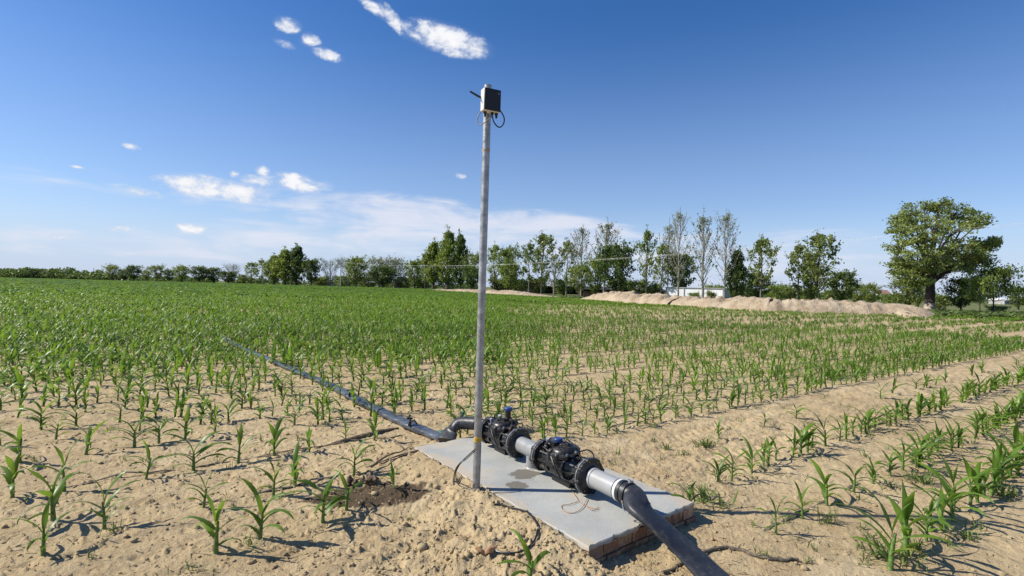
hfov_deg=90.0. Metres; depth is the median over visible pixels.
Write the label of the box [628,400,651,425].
corn plant
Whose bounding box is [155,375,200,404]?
corn plant
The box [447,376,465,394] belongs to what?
corn plant
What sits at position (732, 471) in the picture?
corn plant
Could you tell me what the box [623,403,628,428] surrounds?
corn plant
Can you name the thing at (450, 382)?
corn plant
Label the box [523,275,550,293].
bush
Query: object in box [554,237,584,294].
tree
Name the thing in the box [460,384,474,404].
corn plant
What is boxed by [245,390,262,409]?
corn plant
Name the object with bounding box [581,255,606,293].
tree
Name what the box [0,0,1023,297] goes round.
sky
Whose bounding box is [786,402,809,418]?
corn plant
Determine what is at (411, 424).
hose
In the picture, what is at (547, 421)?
corn plant
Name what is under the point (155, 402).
corn plant
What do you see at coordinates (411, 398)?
corn plant
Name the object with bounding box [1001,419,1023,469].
corn plant
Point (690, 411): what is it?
corn plant
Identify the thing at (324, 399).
corn plant
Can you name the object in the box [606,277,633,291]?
bush
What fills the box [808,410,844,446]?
corn plant
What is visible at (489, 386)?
corn plant
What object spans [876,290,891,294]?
farmhouse
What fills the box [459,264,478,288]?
tree
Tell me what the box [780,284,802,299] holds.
bush
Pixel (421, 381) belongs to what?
corn plant
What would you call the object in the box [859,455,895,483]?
corn plant
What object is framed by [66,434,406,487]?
drip tape
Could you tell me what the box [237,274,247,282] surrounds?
tree
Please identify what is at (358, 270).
tree
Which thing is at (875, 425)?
corn plant
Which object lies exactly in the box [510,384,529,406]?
corn plant
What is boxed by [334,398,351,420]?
corn plant
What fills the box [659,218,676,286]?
tree
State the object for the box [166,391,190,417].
corn plant
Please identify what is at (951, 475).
corn plant
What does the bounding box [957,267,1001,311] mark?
tree
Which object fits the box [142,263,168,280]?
tree
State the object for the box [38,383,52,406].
corn plant
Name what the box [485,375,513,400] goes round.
corn plant
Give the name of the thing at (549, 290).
hedge
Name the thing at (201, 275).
tree
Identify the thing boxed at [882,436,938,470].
corn plant
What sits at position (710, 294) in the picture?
bush
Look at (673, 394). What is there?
corn plant
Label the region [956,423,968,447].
corn plant
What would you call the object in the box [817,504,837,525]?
weed tuft
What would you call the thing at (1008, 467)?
corn plant
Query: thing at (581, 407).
drip tape
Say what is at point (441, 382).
corn plant
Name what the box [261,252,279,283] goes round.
tree
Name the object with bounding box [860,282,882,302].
bush
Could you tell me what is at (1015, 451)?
corn plant
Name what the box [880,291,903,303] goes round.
bush
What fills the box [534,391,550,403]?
corn plant
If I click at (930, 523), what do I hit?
corn plant
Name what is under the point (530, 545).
loose cable
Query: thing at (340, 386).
corn plant
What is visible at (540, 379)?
corn plant
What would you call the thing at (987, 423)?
corn plant
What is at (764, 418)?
corn plant
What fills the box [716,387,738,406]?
corn plant
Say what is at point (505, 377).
corn plant
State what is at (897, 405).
corn plant
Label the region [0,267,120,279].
woodland
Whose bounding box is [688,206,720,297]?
tree
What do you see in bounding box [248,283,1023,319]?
verge grass
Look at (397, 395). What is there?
corn plant
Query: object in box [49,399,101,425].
corn plant
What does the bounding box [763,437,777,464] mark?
corn plant
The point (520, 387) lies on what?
corn plant
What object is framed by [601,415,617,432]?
corn plant
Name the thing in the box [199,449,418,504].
drip tape
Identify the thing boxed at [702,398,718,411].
corn plant
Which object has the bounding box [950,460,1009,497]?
corn plant
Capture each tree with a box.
[101,262,120,279]
[117,269,128,279]
[122,264,144,280]
[141,270,151,280]
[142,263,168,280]
[162,269,175,280]
[172,264,189,281]
[186,265,214,281]
[203,267,223,282]
[214,270,239,282]
[225,263,242,282]
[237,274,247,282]
[243,262,258,282]
[251,258,268,283]
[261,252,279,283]
[270,246,294,284]
[283,242,307,284]
[297,257,324,285]
[317,256,341,285]
[335,255,355,285]
[342,255,369,286]
[362,264,402,287]
[364,254,391,286]
[384,255,411,287]
[402,258,424,287]
[416,252,429,288]
[421,237,444,288]
[431,224,455,288]
[449,228,469,288]
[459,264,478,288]
[460,247,478,289]
[487,241,501,289]
[491,242,519,289]
[496,256,523,289]
[512,240,540,291]
[525,225,559,293]
[548,251,565,294]
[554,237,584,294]
[564,260,592,295]
[567,224,595,295]
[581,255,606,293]
[587,217,622,291]
[595,239,637,290]
[633,224,657,293]
[651,241,671,293]
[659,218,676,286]
[665,209,695,295]
[665,249,701,286]
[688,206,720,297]
[706,210,741,297]
[726,245,750,297]
[740,270,776,297]
[744,234,782,297]
[784,240,817,299]
[791,224,844,298]
[797,258,828,299]
[825,268,861,300]
[851,283,865,301]
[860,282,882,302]
[879,196,1003,309]
[883,279,925,304]
[909,286,940,306]
[937,275,975,309]
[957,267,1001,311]
[960,259,1023,311]
[1003,285,1023,309]
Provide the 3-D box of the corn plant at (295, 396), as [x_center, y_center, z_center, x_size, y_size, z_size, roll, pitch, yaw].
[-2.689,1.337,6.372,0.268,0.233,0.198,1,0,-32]
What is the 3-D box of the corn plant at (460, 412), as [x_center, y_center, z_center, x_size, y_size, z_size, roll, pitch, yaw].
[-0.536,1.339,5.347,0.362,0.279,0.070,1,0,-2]
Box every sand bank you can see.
[433,289,556,296]
[581,291,681,305]
[670,295,944,317]
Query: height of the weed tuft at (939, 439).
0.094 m
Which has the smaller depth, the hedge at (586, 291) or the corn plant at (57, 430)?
the corn plant at (57, 430)
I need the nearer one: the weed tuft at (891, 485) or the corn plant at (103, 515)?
the corn plant at (103, 515)
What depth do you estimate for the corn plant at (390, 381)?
7.07 m
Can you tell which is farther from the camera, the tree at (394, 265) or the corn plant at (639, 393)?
the tree at (394, 265)
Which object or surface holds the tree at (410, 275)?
on the ground at (630, 445)
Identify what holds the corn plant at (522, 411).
on the ground at (630, 445)
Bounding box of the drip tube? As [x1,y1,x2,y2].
[662,545,798,573]
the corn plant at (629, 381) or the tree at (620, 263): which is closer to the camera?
the corn plant at (629, 381)
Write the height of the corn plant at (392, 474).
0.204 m
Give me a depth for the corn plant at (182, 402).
5.67 m
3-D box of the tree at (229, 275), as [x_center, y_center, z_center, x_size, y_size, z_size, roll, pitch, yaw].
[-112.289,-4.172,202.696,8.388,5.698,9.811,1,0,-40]
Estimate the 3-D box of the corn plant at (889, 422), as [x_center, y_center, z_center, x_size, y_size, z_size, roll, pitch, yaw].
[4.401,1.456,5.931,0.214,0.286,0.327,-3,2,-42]
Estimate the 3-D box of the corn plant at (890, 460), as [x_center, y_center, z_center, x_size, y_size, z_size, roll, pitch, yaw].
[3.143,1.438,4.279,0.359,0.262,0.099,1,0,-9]
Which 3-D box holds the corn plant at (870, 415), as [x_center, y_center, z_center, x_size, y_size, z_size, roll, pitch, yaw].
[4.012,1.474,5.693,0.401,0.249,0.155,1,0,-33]
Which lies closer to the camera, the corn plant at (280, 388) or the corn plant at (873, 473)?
the corn plant at (873, 473)
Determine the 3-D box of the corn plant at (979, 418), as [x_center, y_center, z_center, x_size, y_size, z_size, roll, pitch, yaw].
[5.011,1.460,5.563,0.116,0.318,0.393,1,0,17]
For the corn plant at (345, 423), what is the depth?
4.79 m
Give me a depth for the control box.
3.39 m
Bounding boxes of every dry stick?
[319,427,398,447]
[370,445,411,467]
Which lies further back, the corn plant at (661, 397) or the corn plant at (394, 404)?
the corn plant at (661, 397)
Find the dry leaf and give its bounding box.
[475,545,496,554]
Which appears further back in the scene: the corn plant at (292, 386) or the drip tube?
the corn plant at (292, 386)
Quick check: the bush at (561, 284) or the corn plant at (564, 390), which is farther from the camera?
the bush at (561, 284)
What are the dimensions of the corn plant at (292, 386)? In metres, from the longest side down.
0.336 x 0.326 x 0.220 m
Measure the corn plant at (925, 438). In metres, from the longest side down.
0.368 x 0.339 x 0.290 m
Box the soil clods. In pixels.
[0,357,1023,575]
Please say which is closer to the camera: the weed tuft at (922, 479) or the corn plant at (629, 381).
the weed tuft at (922, 479)
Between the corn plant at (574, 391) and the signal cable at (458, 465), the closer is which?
the signal cable at (458, 465)
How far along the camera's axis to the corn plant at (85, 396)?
5.67 m
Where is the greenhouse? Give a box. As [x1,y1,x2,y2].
[988,298,1015,303]
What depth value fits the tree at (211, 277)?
205.42 m
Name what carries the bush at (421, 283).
on the ground at (630, 445)
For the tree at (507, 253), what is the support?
on the ground at (630, 445)
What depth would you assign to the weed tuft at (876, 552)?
2.94 m
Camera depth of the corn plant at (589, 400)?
6.43 m
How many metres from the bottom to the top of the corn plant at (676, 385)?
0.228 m
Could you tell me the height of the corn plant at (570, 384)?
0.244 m
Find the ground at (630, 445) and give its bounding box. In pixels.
[0,281,1023,575]
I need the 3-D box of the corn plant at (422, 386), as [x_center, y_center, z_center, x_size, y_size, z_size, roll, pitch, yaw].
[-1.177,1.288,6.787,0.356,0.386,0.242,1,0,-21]
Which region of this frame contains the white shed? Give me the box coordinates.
[665,287,731,297]
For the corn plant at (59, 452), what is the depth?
3.55 m
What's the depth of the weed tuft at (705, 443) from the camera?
4.98 m
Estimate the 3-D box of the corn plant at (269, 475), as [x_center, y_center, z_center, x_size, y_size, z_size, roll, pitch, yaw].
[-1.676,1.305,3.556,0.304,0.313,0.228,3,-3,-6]
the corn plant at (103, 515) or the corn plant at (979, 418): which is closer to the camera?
the corn plant at (103, 515)
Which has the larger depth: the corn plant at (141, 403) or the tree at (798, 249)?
the tree at (798, 249)
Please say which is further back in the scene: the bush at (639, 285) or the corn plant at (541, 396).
the bush at (639, 285)
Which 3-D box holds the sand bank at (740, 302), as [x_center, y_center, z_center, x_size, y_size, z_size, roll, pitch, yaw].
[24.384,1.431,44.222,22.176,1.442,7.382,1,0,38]
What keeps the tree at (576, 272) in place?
on the ground at (630, 445)
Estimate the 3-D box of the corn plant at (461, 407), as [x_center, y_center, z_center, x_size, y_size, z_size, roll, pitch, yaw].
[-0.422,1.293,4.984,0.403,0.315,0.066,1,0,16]
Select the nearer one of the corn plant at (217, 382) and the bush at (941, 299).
the corn plant at (217, 382)
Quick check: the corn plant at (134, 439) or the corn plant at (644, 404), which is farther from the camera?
the corn plant at (644, 404)
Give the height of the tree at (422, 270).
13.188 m
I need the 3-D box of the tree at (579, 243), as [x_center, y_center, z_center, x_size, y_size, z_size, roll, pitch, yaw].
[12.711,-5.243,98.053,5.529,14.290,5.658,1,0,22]
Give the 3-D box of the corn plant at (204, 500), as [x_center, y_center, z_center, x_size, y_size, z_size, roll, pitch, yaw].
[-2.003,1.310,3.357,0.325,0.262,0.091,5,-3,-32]
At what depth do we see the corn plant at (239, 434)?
4.20 m
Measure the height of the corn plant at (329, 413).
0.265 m
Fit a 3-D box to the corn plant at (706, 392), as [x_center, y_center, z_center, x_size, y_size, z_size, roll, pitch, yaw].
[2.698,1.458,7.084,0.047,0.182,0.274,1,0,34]
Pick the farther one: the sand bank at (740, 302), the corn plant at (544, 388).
the sand bank at (740, 302)
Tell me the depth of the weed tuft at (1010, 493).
3.89 m
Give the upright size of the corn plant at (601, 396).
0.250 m
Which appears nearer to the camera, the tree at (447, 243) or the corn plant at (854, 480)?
the corn plant at (854, 480)
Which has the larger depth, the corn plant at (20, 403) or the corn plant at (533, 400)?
the corn plant at (533, 400)
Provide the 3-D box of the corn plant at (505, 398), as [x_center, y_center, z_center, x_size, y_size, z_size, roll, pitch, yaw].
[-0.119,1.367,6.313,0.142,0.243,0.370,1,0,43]
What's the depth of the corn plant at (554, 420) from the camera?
5.03 m
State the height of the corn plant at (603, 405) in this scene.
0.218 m
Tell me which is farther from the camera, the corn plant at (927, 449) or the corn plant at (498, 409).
the corn plant at (498, 409)
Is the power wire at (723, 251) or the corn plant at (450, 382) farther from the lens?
the power wire at (723, 251)
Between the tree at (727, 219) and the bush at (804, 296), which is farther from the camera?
the bush at (804, 296)
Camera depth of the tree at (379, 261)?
175.11 m
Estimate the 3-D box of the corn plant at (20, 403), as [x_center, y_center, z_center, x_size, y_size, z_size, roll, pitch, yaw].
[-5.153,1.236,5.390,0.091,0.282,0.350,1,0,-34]
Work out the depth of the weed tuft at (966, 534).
3.21 m
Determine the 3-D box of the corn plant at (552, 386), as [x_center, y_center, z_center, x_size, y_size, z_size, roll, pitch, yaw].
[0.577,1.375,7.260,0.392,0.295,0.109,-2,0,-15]
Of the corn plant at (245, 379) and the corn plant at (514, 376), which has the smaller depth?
the corn plant at (245, 379)
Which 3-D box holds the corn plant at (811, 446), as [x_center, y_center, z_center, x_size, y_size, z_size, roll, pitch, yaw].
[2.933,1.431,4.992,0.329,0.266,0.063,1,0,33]
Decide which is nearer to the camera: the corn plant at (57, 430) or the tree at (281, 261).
the corn plant at (57, 430)
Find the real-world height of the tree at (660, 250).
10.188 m
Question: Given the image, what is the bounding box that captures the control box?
[470,87,504,127]
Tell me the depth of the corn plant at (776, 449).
4.61 m
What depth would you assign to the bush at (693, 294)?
67.74 m
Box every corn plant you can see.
[0,382,24,409]
[0,423,29,462]
[0,451,25,497]
[3,495,76,555]
[16,397,65,429]
[17,392,28,417]
[17,464,77,524]
[25,438,97,491]
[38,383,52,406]
[38,410,74,439]
[41,381,82,406]
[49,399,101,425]
[59,468,139,529]
[60,378,93,404]
[68,418,112,454]
[80,390,93,411]
[88,382,111,401]
[99,395,138,421]
[103,411,162,447]
[106,379,125,400]
[111,385,138,407]
[122,440,168,479]
[124,373,147,399]
[124,376,157,399]
[127,411,180,443]
[138,409,149,430]
[139,394,145,414]
[140,385,160,407]
[151,373,182,396]
[151,391,159,417]
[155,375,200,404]
[157,405,213,438]
[158,430,231,470]
[163,386,193,416]
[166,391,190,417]
[179,379,194,394]
[179,385,216,413]
[179,469,234,507]
[182,487,259,553]
[190,372,210,393]
[191,393,212,424]
[198,398,213,423]
[205,404,223,431]
[210,371,251,398]
[215,371,221,392]
[215,422,263,463]
[216,397,243,421]
[218,369,236,390]
[225,478,294,539]
[226,385,259,408]
[231,370,253,398]
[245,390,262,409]
[249,371,256,389]
[250,396,273,417]
[252,454,295,496]
[255,368,267,389]
[264,416,288,455]
[266,372,294,394]
[272,374,277,395]
[277,385,293,405]
[277,469,351,523]
[280,371,302,393]
[280,398,313,424]
[283,398,293,415]
[285,440,310,485]
[289,389,305,403]
[292,392,306,412]
[297,383,322,402]
[299,427,314,451]
[303,387,343,419]
[306,387,334,410]
[308,396,326,424]
[314,384,340,409]
[315,400,338,422]
[319,369,336,390]
[319,470,365,510]
[320,376,336,389]
[329,434,374,476]
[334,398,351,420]
[334,419,354,440]
[335,378,342,398]
[344,372,368,395]
[348,376,391,403]
[348,380,357,406]
[353,362,368,387]
[357,387,383,416]
[362,411,384,440]
[364,382,393,403]
[373,366,398,384]
[378,360,407,384]
[380,459,402,488]
[381,378,404,402]
[382,385,403,412]
[384,375,396,393]
[391,396,396,412]
[397,379,404,400]
[400,374,406,391]
[405,380,426,399]
[406,387,423,410]
[407,372,431,390]
[412,371,437,398]
[420,381,429,409]
[434,371,448,388]
[439,373,458,385]
[439,382,453,407]
[439,392,454,416]
[443,405,473,437]
[446,403,473,416]
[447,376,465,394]
[449,403,486,434]
[455,370,474,386]
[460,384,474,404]
[464,389,490,414]
[465,394,492,416]
[472,379,504,400]
[483,367,497,380]
[483,382,503,411]
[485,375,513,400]
[487,393,517,414]
[488,400,514,417]
[490,390,507,405]
[493,389,513,406]
[494,529,551,575]
[498,372,508,389]
[498,378,519,397]
[500,364,526,386]
[508,376,535,397]
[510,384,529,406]
[511,405,527,419]
[520,400,529,417]
[523,380,542,397]
[525,405,545,425]
[527,388,543,405]
[531,393,559,414]
[533,374,547,384]
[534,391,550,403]
[535,411,558,438]
[535,413,551,437]
[539,382,551,395]
[540,375,562,394]
[540,388,551,402]
[541,407,556,425]
[552,413,557,436]
[554,396,574,411]
[556,415,569,435]
[557,402,569,422]
[559,386,567,399]
[561,375,578,391]
[569,399,575,422]
[572,381,577,399]
[572,414,596,435]
[576,380,594,396]
[576,394,588,409]
[582,392,599,408]
[587,419,599,433]
[591,378,607,396]
[591,401,599,418]
[593,387,610,406]
[599,411,618,430]
[600,399,617,415]
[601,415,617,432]
[603,383,620,405]
[605,396,622,415]
[619,386,628,401]
[622,394,639,412]
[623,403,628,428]
[625,375,633,390]
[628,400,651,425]
[631,404,651,423]
[635,381,647,399]
[639,391,661,409]
[640,392,650,408]
[646,382,660,396]
[646,406,661,421]
[647,388,669,405]
[653,376,676,394]
[655,398,672,420]
[666,390,681,404]
[667,398,686,417]
[670,402,685,416]
[670,481,704,502]
[672,378,681,392]
[680,395,703,416]
[686,382,706,399]
[689,395,711,412]
[699,379,715,397]
[700,455,735,481]
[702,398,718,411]
[704,386,708,399]
[708,379,721,395]
[711,446,754,480]
[714,416,723,435]
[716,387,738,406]
[718,395,738,408]
[727,386,747,404]
[735,382,752,403]
[738,436,772,473]
[749,384,772,402]
[752,493,798,534]
[758,411,772,425]
[758,441,780,465]
[762,436,788,460]
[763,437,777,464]
[778,428,801,456]
[781,480,822,519]
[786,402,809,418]
[786,422,823,453]
[795,420,828,447]
[800,421,820,452]
[805,455,851,505]
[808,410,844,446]
[823,415,856,440]
[828,459,882,492]
[834,482,964,570]
[839,405,881,432]
[840,412,856,439]
[849,416,857,436]
[853,405,898,428]
[855,413,871,433]
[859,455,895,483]
[863,409,879,429]
[874,446,908,475]
[875,396,914,421]
[876,404,899,425]
[879,405,904,425]
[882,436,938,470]
[883,403,909,423]
[883,478,953,556]
[890,437,937,467]
[893,399,920,418]
[897,493,964,541]
[898,424,954,460]
[900,428,951,467]
[906,423,957,455]
[906,481,963,536]
[908,461,993,521]
[912,428,946,457]
[912,446,996,511]
[912,492,953,531]
[924,418,964,452]
[930,417,971,447]
[930,420,977,450]
[937,453,1004,505]
[950,417,971,443]
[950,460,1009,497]
[955,406,1008,435]
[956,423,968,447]
[963,411,989,433]
[966,413,998,438]
[968,461,988,502]
[970,410,1006,432]
[970,436,1022,481]
[971,432,1023,478]
[980,441,1021,488]
[981,444,1022,484]
[987,429,1023,475]
[989,444,1005,495]
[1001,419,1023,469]
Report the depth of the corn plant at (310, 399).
6.44 m
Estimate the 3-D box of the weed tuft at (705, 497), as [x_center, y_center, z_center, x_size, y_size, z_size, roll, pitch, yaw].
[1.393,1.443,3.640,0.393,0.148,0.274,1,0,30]
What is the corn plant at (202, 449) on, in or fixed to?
on the ground at (630, 445)
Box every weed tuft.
[659,440,673,450]
[677,475,738,506]
[690,435,718,447]
[711,500,736,509]
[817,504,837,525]
[859,531,909,563]
[881,477,900,488]
[898,468,941,486]
[900,537,930,553]
[924,432,957,444]
[947,526,984,540]
[979,480,1023,499]
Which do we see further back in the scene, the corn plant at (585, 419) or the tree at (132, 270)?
the tree at (132, 270)
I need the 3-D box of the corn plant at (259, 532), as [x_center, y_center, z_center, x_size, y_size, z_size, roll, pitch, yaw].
[-1.434,1.287,2.940,0.438,0.353,0.074,1,0,11]
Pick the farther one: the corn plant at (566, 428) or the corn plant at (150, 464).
the corn plant at (566, 428)
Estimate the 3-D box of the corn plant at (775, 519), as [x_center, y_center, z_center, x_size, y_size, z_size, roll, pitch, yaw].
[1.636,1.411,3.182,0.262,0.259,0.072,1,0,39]
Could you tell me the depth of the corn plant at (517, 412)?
5.29 m
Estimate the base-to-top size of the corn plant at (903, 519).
0.455 m
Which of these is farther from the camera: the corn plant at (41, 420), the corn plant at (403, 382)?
the corn plant at (403, 382)
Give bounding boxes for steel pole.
[472,84,491,491]
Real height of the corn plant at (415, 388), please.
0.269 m
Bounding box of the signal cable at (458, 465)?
[453,449,474,485]
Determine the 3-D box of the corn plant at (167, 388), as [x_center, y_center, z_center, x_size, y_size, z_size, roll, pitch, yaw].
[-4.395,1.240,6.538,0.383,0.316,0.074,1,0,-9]
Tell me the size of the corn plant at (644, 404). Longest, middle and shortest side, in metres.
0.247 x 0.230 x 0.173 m
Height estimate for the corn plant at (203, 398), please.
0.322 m
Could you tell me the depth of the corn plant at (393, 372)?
7.71 m
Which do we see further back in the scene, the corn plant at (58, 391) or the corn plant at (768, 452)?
the corn plant at (58, 391)
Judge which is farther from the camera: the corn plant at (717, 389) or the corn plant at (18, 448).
the corn plant at (717, 389)
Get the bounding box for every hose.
[174,309,442,441]
[614,479,728,575]
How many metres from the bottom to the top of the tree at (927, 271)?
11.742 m
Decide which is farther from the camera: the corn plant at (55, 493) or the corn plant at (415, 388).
the corn plant at (415, 388)
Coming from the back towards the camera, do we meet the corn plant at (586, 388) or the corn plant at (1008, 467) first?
the corn plant at (586, 388)
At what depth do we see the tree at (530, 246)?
115.53 m
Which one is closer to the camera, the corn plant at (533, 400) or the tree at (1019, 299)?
the corn plant at (533, 400)
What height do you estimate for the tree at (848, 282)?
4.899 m
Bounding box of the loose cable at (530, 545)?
[494,503,538,553]
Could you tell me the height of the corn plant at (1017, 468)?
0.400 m
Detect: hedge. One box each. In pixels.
[492,283,577,293]
[578,286,665,296]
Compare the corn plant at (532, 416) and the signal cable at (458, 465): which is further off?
the corn plant at (532, 416)
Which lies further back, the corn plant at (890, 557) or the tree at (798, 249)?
the tree at (798, 249)
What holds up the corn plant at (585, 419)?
on the ground at (630, 445)
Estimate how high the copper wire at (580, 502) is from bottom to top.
0.009 m
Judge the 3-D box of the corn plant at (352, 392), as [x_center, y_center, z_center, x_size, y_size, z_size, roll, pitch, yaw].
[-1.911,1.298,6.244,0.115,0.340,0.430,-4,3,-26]
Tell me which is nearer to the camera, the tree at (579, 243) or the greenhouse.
the tree at (579, 243)
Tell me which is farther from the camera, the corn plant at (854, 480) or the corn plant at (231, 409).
the corn plant at (231, 409)
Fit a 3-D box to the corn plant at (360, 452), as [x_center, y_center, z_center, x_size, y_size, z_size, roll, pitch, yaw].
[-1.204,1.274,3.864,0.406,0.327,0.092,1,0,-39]
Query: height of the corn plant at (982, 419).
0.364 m
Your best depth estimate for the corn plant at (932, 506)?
3.27 m
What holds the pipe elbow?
on the concrete slab
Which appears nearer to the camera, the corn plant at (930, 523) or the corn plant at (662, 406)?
the corn plant at (930, 523)
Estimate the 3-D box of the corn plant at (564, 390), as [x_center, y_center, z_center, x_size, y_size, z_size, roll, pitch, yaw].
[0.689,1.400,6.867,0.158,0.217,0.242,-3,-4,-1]
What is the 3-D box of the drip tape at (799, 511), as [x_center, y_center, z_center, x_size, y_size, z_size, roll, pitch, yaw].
[2.759,1.562,4.057,2.881,0.044,0.057,1,0,-35]
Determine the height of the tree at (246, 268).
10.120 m
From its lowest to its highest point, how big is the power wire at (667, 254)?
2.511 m
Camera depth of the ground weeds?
3.65 m
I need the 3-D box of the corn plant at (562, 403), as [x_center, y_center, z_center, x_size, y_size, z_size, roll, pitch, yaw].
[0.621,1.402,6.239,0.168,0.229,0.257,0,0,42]
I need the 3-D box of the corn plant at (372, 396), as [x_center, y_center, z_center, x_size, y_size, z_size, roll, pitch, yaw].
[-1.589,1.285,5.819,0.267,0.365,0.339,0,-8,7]
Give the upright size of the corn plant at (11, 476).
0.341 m
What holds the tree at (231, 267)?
on the ground at (630, 445)
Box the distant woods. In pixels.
[113,275,1022,302]
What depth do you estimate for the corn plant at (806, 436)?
4.79 m
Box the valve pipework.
[482,406,624,501]
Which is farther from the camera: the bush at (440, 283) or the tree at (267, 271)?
the tree at (267, 271)
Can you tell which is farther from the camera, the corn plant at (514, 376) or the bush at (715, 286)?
the bush at (715, 286)
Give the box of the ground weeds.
[0,321,1023,575]
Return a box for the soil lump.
[332,472,395,486]
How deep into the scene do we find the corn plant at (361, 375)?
7.41 m
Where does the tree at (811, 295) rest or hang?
on the ground at (630, 445)
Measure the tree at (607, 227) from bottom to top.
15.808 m
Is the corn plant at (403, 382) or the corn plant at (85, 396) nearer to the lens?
the corn plant at (85, 396)
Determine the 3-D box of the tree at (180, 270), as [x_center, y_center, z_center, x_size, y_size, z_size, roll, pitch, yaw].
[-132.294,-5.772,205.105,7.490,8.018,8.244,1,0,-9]
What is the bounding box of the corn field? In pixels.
[0,277,1023,451]
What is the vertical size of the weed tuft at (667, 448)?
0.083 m
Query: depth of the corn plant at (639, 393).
7.01 m
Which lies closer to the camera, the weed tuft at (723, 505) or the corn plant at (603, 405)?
the weed tuft at (723, 505)
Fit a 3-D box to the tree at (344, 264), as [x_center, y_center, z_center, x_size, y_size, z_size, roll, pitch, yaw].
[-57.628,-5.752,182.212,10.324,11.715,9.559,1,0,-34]
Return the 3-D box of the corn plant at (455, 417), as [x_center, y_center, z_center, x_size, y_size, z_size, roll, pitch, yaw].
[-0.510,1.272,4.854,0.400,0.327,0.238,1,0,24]
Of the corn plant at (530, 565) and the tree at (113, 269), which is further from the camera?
the tree at (113, 269)
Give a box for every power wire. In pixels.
[344,223,1014,265]
[359,224,1014,265]
[360,225,1018,265]
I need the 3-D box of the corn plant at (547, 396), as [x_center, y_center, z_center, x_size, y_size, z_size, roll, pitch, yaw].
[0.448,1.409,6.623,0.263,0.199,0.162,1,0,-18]
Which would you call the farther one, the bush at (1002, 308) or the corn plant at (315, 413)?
the bush at (1002, 308)
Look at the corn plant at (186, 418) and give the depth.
4.80 m
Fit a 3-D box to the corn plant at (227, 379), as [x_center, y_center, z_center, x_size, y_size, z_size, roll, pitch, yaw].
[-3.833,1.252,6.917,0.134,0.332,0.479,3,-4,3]
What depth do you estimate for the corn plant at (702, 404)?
6.33 m
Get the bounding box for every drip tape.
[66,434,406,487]
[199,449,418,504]
[511,391,676,417]
[557,417,655,433]
[764,456,926,531]
[766,418,891,459]
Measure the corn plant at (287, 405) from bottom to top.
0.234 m
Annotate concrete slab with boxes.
[414,436,695,562]
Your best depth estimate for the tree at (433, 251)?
157.00 m
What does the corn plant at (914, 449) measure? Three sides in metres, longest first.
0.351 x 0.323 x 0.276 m
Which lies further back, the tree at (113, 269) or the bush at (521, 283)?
the tree at (113, 269)
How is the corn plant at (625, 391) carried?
on the ground at (630, 445)
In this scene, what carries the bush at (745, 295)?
on the ground at (630, 445)
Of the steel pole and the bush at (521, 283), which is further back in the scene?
the bush at (521, 283)
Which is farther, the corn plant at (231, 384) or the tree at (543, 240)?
the tree at (543, 240)
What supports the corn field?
on the ground at (630, 445)
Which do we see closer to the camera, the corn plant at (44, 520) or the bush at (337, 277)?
the corn plant at (44, 520)
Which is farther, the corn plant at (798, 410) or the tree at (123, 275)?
the tree at (123, 275)
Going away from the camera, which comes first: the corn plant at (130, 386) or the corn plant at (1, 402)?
the corn plant at (1, 402)
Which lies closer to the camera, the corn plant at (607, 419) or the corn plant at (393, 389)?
the corn plant at (607, 419)
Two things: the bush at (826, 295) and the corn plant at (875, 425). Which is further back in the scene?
the bush at (826, 295)
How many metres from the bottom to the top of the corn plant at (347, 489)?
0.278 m
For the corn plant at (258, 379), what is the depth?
7.13 m
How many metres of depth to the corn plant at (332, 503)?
3.17 m
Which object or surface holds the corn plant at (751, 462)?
on the ground at (630, 445)
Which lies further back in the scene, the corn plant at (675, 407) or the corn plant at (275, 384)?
the corn plant at (275, 384)
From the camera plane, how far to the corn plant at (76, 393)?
6.01 m
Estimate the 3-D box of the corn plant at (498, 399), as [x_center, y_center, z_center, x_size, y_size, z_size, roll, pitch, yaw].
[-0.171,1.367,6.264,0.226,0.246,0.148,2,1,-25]
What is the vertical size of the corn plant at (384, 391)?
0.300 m
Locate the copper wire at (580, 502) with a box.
[561,487,598,512]
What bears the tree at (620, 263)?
on the ground at (630, 445)
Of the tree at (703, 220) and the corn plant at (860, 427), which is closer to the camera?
the corn plant at (860, 427)
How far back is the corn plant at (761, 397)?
7.04 m
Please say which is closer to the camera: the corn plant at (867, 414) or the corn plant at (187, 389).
the corn plant at (867, 414)
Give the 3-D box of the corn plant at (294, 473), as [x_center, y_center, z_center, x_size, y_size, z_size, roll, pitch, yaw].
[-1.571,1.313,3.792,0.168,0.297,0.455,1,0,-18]
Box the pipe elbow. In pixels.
[438,417,483,441]
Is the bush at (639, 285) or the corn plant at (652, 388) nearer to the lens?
the corn plant at (652, 388)
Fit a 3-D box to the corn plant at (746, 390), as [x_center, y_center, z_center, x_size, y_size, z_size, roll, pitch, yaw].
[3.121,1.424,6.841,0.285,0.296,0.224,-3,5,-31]
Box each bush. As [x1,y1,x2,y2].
[312,275,332,285]
[333,274,361,285]
[358,276,376,286]
[391,275,411,287]
[411,275,431,288]
[435,276,458,288]
[487,276,507,290]
[512,275,534,291]
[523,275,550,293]
[550,277,575,294]
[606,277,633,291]
[627,277,655,293]
[644,281,662,293]
[687,291,700,297]
[701,280,728,287]
[705,290,716,297]
[728,283,752,296]
[763,280,791,300]
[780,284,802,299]
[799,285,814,299]
[820,286,842,299]
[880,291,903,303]
[923,292,955,309]
[982,303,1010,311]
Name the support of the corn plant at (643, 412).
on the ground at (630, 445)
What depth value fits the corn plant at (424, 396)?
6.15 m
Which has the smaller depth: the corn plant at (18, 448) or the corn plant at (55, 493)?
the corn plant at (55, 493)
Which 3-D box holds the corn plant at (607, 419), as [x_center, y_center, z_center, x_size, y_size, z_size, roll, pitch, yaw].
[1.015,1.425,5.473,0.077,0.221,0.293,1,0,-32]

